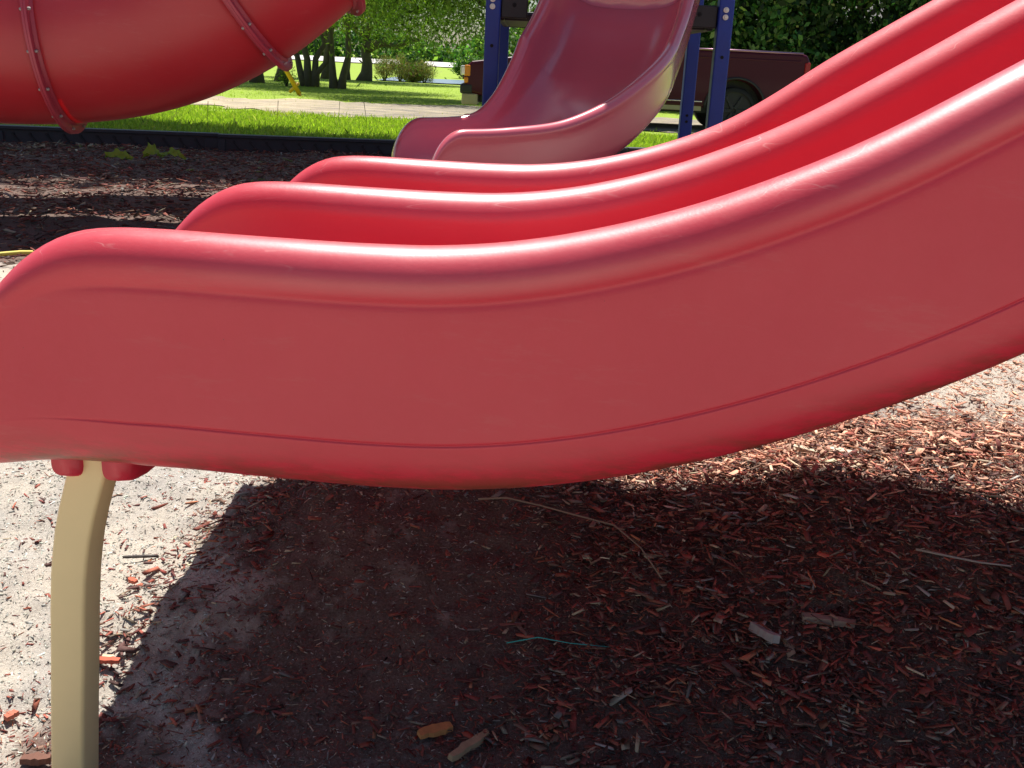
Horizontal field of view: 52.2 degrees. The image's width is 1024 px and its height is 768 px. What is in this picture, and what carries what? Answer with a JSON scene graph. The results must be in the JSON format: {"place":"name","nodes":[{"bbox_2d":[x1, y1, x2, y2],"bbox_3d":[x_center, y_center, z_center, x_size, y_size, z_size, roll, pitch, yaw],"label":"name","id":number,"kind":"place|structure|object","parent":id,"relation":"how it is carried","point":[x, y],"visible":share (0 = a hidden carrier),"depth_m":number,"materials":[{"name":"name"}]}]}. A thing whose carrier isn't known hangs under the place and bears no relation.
{"place":"outdoors","nodes":[
{"label":"outdoors","id":0,"kind":"place"},
{"bbox_2d":[0,51,696,136],"bbox_3d":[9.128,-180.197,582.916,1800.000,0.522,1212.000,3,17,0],"label":"lawn","id":1,"kind":"structure","parent":0,"point":[355,70],"depth_m":27.35,"materials":[{"name":"green plant"}]},
{"bbox_2d":[274,66,298,86],"bbox_3d":[-6.126,-8.272,28.423,0.767,0.856,0.792,-4,19,-21],"label":"bush","id":2,"kind":"object","parent":1,"relation":"on","point":[285,80],"visible":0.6,"depth_m":28.35,"materials":[{"name":"green plant"}]},
{"bbox_2d":[284,71,301,95],"bbox_3d":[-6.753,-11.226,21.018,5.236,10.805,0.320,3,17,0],"label":"handle","id":3,"kind":"object","parent":1,"relation":"on","point":[295,85],"visible":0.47,"depth_m":22.44,"materials":[{"name":"yellow plastic"}]},
{"bbox_2d":[294,1,419,86],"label":"willow tree","id":4,"kind":"object","parent":1,"relation":"on","point":[307,77],"visible":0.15,"depth_m":28.92,"materials":[{"name":"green plant"}]},
{"bbox_2d":[338,5,403,79],"bbox_3d":[-6.348,-15.148,38.874,7.118,7.530,6.498,3,17,0],"label":"lawn tree","id":5,"kind":"object","parent":1,"relation":"on","point":[348,76],"visible":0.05,"depth_m":39.81,"materials":[{"name":"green plant"}]},
{"bbox_2d":[325,0,435,88],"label":"willow tree","id":6,"kind":"object","parent":1,"relation":"on","point":[339,83],"visible":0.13,"depth_m":28.70,"materials":[{"name":"green plant"}]},
{"bbox_2d":[344,0,483,80],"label":"lawn tree","id":7,"kind":"object","parent":1,"relation":"on","point":[366,73],"visible":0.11,"depth_m":38.69,"materials":[{"name":"green plant"}]},
{"bbox_2d":[313,0,537,86],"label":"weeping tree","id":8,"kind":"object","parent":1,"relation":"on","point":[452,8],"visible":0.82,"depth_m":23.64,"materials":[{"name":"green plant"}]},
{"bbox_2d":[755,0,931,69],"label":"dense tree","id":9,"kind":"object","parent":1,"relation":"on","point":[856,26],"visible":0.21,"depth_m":24.57,"materials":[{"name":"green plant"}]},
{"bbox_2d":[30,103,700,147],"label":"grass","id":10,"kind":"structure","parent":0,"point":[250,121],"depth_m":12.04,"materials":[{"name":"green plant"}]},
{"bbox_2d":[291,55,455,66],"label":"road","id":11,"kind":"structure","parent":0,"point":[438,64],"depth_m":140.84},
{"bbox_2d":[372,77,463,83],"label":"pond water","id":12,"kind":"structure","parent":0,"point":[448,81],"depth_m":52.09,"materials":[{"name":"white liquid"}]},
{"bbox_2d":[334,0,536,55],"label":"sky","id":13,"kind":"structure","parent":0,"point":[535,3],"materials":[{"name":"white"}]},
{"bbox_2d":[190,96,704,132],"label":"dirt track","id":14,"kind":"structure","parent":0,"point":[662,124],"depth_m":18.62,"materials":[{"name":"beige concrete"}]},
{"bbox_2d":[460,48,810,125],"bbox_3d":[2.022,-5.261,17.687,5.700,1.750,2.260,3,17,0],"label":"pickup truck","id":15,"kind":"object","parent":14,"relation":"on","point":[754,77],"visible":0.4,"depth_m":16.78,"materials":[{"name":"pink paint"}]},
{"bbox_2d":[0,142,1023,767],"bbox_3d":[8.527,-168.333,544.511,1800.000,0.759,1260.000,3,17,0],"label":"ground","id":16,"kind":"structure","parent":0,"point":[14,610],"depth_m":1.69,"materials":[{"name":"beige soil"}]},
{"bbox_2d":[3,709,18,721],"bbox_3d":[-0.741,0.489,1.542,0.015,0.008,0.020,15,19,25],"label":"wood chunk","id":17,"kind":"object","parent":16,"relation":"on","point":[10,715],"visible":1,"depth_m":1.54,"materials":[{"name":"wood"}]},
{"bbox_2d":[0,250,32,255],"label":"yellow cord","id":18,"kind":"object","parent":16,"relation":"on","point":[9,253],"visible":0.21,"depth_m":4.29,"materials":[{"name":"yellow plastic"}]},
{"bbox_2d":[19,752,50,765],"bbox_3d":[-0.662,0.522,1.453,0.040,0.012,0.018,2,20,-9],"label":"wood chunk","id":19,"kind":"object","parent":16,"relation":"on","point":[36,759],"visible":0.97,"depth_m":1.45,"materials":[{"name":"wood"}]},
{"bbox_2d":[0,125,218,149],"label":"border timber","id":20,"kind":"object","parent":16,"relation":"on","point":[157,138],"visible":0.66,"depth_m":9.25,"materials":[{"name":"black plastic"}]},
{"bbox_2d":[100,656,119,664],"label":"wood chunk","id":21,"kind":"object","parent":16,"relation":"on","point":[111,660],"visible":0.69,"depth_m":1.63,"materials":[{"name":"wood"}]},
{"bbox_2d":[105,148,133,159],"bbox_3d":[-2.973,-1.724,7.899,0.220,0.067,0.116,7,45,-7],"label":"weed","id":22,"kind":"object","parent":16,"relation":"on","point":[118,153],"visible":1,"depth_m":7.91,"materials":[{"name":"green plant"}]},
{"bbox_2d":[128,577,137,583],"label":"wood chunk","id":23,"kind":"object","parent":16,"relation":"on","point":[132,580],"visible":1,"depth_m":1.81,"materials":[{"name":"wood"}]},
{"bbox_2d":[123,554,158,558],"bbox_3d":[-0.674,0.313,1.896,0.062,0.004,0.006,1,20,-14],"label":"twig","id":24,"kind":"object","parent":16,"relation":"on","point":[141,556],"visible":1,"depth_m":1.89,"materials":[{"name":"grey wood"}]},
{"bbox_2d":[142,143,162,157],"bbox_3d":[-2.753,-1.768,8.007,0.150,0.115,0.170,47,32,25],"label":"weed","id":25,"kind":"object","parent":16,"relation":"on","point":[150,149],"visible":1,"depth_m":8.00,"materials":[{"name":"green plant"}]},
{"bbox_2d":[162,147,186,159],"bbox_3d":[-2.614,-1.766,8.062,0.220,0.091,0.092,12,47,9],"label":"weed","id":26,"kind":"object","parent":16,"relation":"on","point":[173,152],"visible":0.99,"depth_m":8.06,"materials":[{"name":"green plant"}]},
{"bbox_2d":[0,140,358,182],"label":"leaf litter","id":27,"kind":"object","parent":16,"relation":"on","point":[90,145],"visible":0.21,"depth_m":8.70,"materials":[{"name":"brown plant"}]},
{"bbox_2d":[0,0,365,133],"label":"tube slide","id":28,"kind":"object","parent":16,"relation":"on","point":[72,66],"visible":1,"depth_m":4.58,"materials":[{"name":"red plastic"}]},
{"bbox_2d":[0,140,390,277],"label":"distant wood chips","id":29,"kind":"object","parent":16,"relation":"on","point":[165,211],"visible":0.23,"depth_m":6.87,"materials":[{"name":"brown wood"}]},
{"bbox_2d":[249,73,264,82],"bbox_3d":[-7.442,-12.463,29.873,6.914,7.580,6.534,3,17,0],"label":"lawn tree","id":30,"kind":"object","parent":16,"relation":"on","point":[259,79],"visible":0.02,"depth_m":30.57,"materials":[{"name":"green plant"}]},
{"bbox_2d":[274,68,285,80],"bbox_3d":[-7.304,-13.370,32.742,7.064,7.738,6.761,3,17,0],"label":"lawn tree","id":31,"kind":"object","parent":16,"relation":"on","point":[277,73],"depth_m":33.69,"materials":[{"name":"green plant"}]},
{"bbox_2d":[218,133,395,156],"bbox_3d":[-1.698,-2.141,9.551,1.906,0.219,0.110,0,18,-11],"label":"border timber","id":32,"kind":"object","parent":16,"relation":"on","point":[260,143],"visible":0.54,"depth_m":9.46,"materials":[{"name":"black plastic"}]},
{"bbox_2d":[320,14,361,78],"bbox_3d":[-7.008,-15.233,38.754,7.193,7.732,6.216,3,17,0],"label":"lawn tree","id":33,"kind":"object","parent":16,"relation":"on","point":[325,73],"visible":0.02,"depth_m":39.72,"materials":[{"name":"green plant"}]},
{"bbox_2d":[371,51,395,80],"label":"reed shrub","id":34,"kind":"object","parent":16,"relation":"on","point":[383,74],"visible":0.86,"depth_m":44.00,"materials":[{"name":"green plant"}]},
{"bbox_2d":[387,50,410,81],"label":"reed shrub","id":35,"kind":"object","parent":16,"relation":"on","point":[400,78],"visible":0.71,"depth_m":43.56,"materials":[{"name":"green plant"}]},
{"bbox_2d":[396,56,423,82],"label":"reed shrub","id":36,"kind":"object","parent":16,"relation":"on","point":[406,72],"visible":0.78,"depth_m":43.06,"materials":[{"name":"green plant"}]},
{"bbox_2d":[399,48,427,82],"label":"round bush","id":37,"kind":"object","parent":16,"relation":"on","point":[409,57],"visible":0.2,"depth_m":45.23,"materials":[{"name":"green plant"}]},
{"bbox_2d":[298,0,536,62],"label":"trees","id":38,"kind":"object","parent":16,"relation":"on","point":[312,48],"visible":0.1,"depth_m":199.53,"materials":[{"name":"green plant"}]},
{"bbox_2d":[411,58,437,83],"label":"reed shrub","id":39,"kind":"object","parent":16,"relation":"on","point":[429,72],"visible":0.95,"depth_m":42.86,"materials":[{"name":"green plant"}]},
{"bbox_2d":[417,721,452,739],"bbox_3d":[-0.110,0.494,1.492,0.052,0.009,0.020,-3,24,-31],"label":"wood chunk","id":40,"kind":"object","parent":16,"relation":"on","point":[435,730],"visible":1,"depth_m":1.49,"materials":[{"name":"brown wood"}]},
{"bbox_2d":[448,53,483,78],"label":"wide bush","id":41,"kind":"object","parent":16,"relation":"on","point":[465,60],"visible":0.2,"depth_m":62.88,"materials":[{"name":"green plant"}]},
{"bbox_2d":[0,0,1023,767],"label":"double slide","id":42,"kind":"object","parent":16,"relation":"on","point":[838,238],"visible":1,"depth_m":1.10,"materials":[{"name":"red plastic"}]},
{"bbox_2d":[0,356,1023,767],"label":"wood chip crumbs","id":43,"kind":"object","parent":16,"relation":"on","point":[504,564],"visible":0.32,"depth_m":1.67,"materials":[{"name":"brown wood"}]},
{"bbox_2d":[0,355,1023,767],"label":"wood chips","id":44,"kind":"object","parent":16,"relation":"on","point":[960,631],"visible":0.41,"depth_m":1.66,"materials":[{"name":"brown wood"}]},
{"bbox_2d":[447,728,488,761],"bbox_3d":[-0.060,0.508,1.472,0.017,0.009,0.084,21,21,32],"label":"wood chunk","id":45,"kind":"object","parent":44,"relation":"on","point":[465,747],"visible":1,"depth_m":1.46,"materials":[{"name":"brown wood"}]},
{"bbox_2d":[478,497,662,579],"bbox_3d":[0.114,0.249,1.819,0.373,0.048,0.079,14,20,32],"label":"twig","id":46,"kind":"object","parent":44,"relation":"on","point":[527,502],"visible":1,"depth_m":1.85,"materials":[{"name":"brown wood"}]},
{"bbox_2d":[830,446,858,455],"bbox_3d":[0.636,0.130,1.999,0.054,0.009,0.023,9,21,13],"label":"wood chunk","id":47,"kind":"object","parent":44,"relation":"on","point":[842,450],"visible":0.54,"depth_m":2.00,"materials":[{"name":"beige wood"}]},
{"bbox_2d":[916,548,1010,566],"bbox_3d":[0.716,0.277,1.656,0.144,0.010,0.012,7,18,13],"label":"twig","id":48,"kind":"object","parent":44,"relation":"on","point":[936,553],"visible":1,"depth_m":1.65,"materials":[{"name":"brown wood"}]},
{"bbox_2d":[0,357,1023,767],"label":"sand clods","id":49,"kind":"object","parent":16,"relation":"on","point":[260,595],"visible":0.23,"depth_m":1.80,"materials":[{"name":"beige sand"}]},
{"bbox_2d":[391,0,699,163],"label":"curved slide","id":50,"kind":"object","parent":16,"relation":"on","point":[581,80],"visible":0.83,"depth_m":5.21,"materials":[{"name":"red plastic"}]},
{"bbox_2d":[506,637,607,646],"bbox_3d":[0.072,0.400,1.613,0.161,0.017,0.002,4,17,3],"label":"plastic thread","id":51,"kind":"object","parent":16,"relation":"on","point":[553,640],"visible":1,"depth_m":1.61,"materials":[{"name":"green plastic"}]},
{"bbox_2d":[482,0,734,138],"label":"play tower","id":52,"kind":"structure","parent":16,"relation":"on","point":[502,17],"depth_m":5.71,"materials":[{"name":"blue metal"}]},
{"bbox_2d":[616,147,627,154],"bbox_3d":[0.180,-2.172,9.956,1.892,0.219,0.110,-1,18,-13],"label":"border timber","id":53,"kind":"object","parent":16,"relation":"on","point":[625,150],"visible":0.09,"depth_m":10.09,"materials":[{"name":"black plastic"}]},
{"bbox_2d":[626,147,644,151],"bbox_3d":[2.039,-2.217,10.400,1.884,0.219,0.110,-1,18,-13],"label":"border timber","id":54,"kind":"object","parent":16,"relation":"on","point":[630,149],"visible":0.06,"depth_m":10.13,"materials":[{"name":"black plastic"}]},
{"bbox_2d":[748,621,779,643],"bbox_3d":[0.388,0.381,1.599,0.024,0.014,0.058,11,4,-25],"label":"wood chunk","id":55,"kind":"object","parent":16,"relation":"on","point":[765,633],"visible":1,"depth_m":1.59,"materials":[{"name":"grey wood"}]},
{"bbox_2d":[699,0,851,70],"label":"dense tree","id":56,"kind":"object","parent":16,"relation":"on","point":[768,29],"visible":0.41,"depth_m":24.22,"materials":[{"name":"green plant"}]},
{"bbox_2d":[793,444,824,456],"bbox_3d":[0.571,0.128,2.008,0.061,0.009,0.016,14,23,27],"label":"wood chunk","id":57,"kind":"object","parent":16,"relation":"on","point":[809,450],"visible":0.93,"depth_m":2.00,"materials":[{"name":"beige wood"}]},
{"bbox_2d":[801,612,855,627],"bbox_3d":[0.492,0.366,1.621,0.083,0.012,0.018,7,20,6],"label":"wood chunk","id":58,"kind":"object","parent":16,"relation":"on","point":[839,621],"visible":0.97,"depth_m":1.62,"materials":[{"name":"wood"}]},
{"bbox_2d":[736,0,882,27],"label":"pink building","id":59,"kind":"structure","parent":0,"point":[867,10],"depth_m":57.99,"materials":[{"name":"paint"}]}
]}

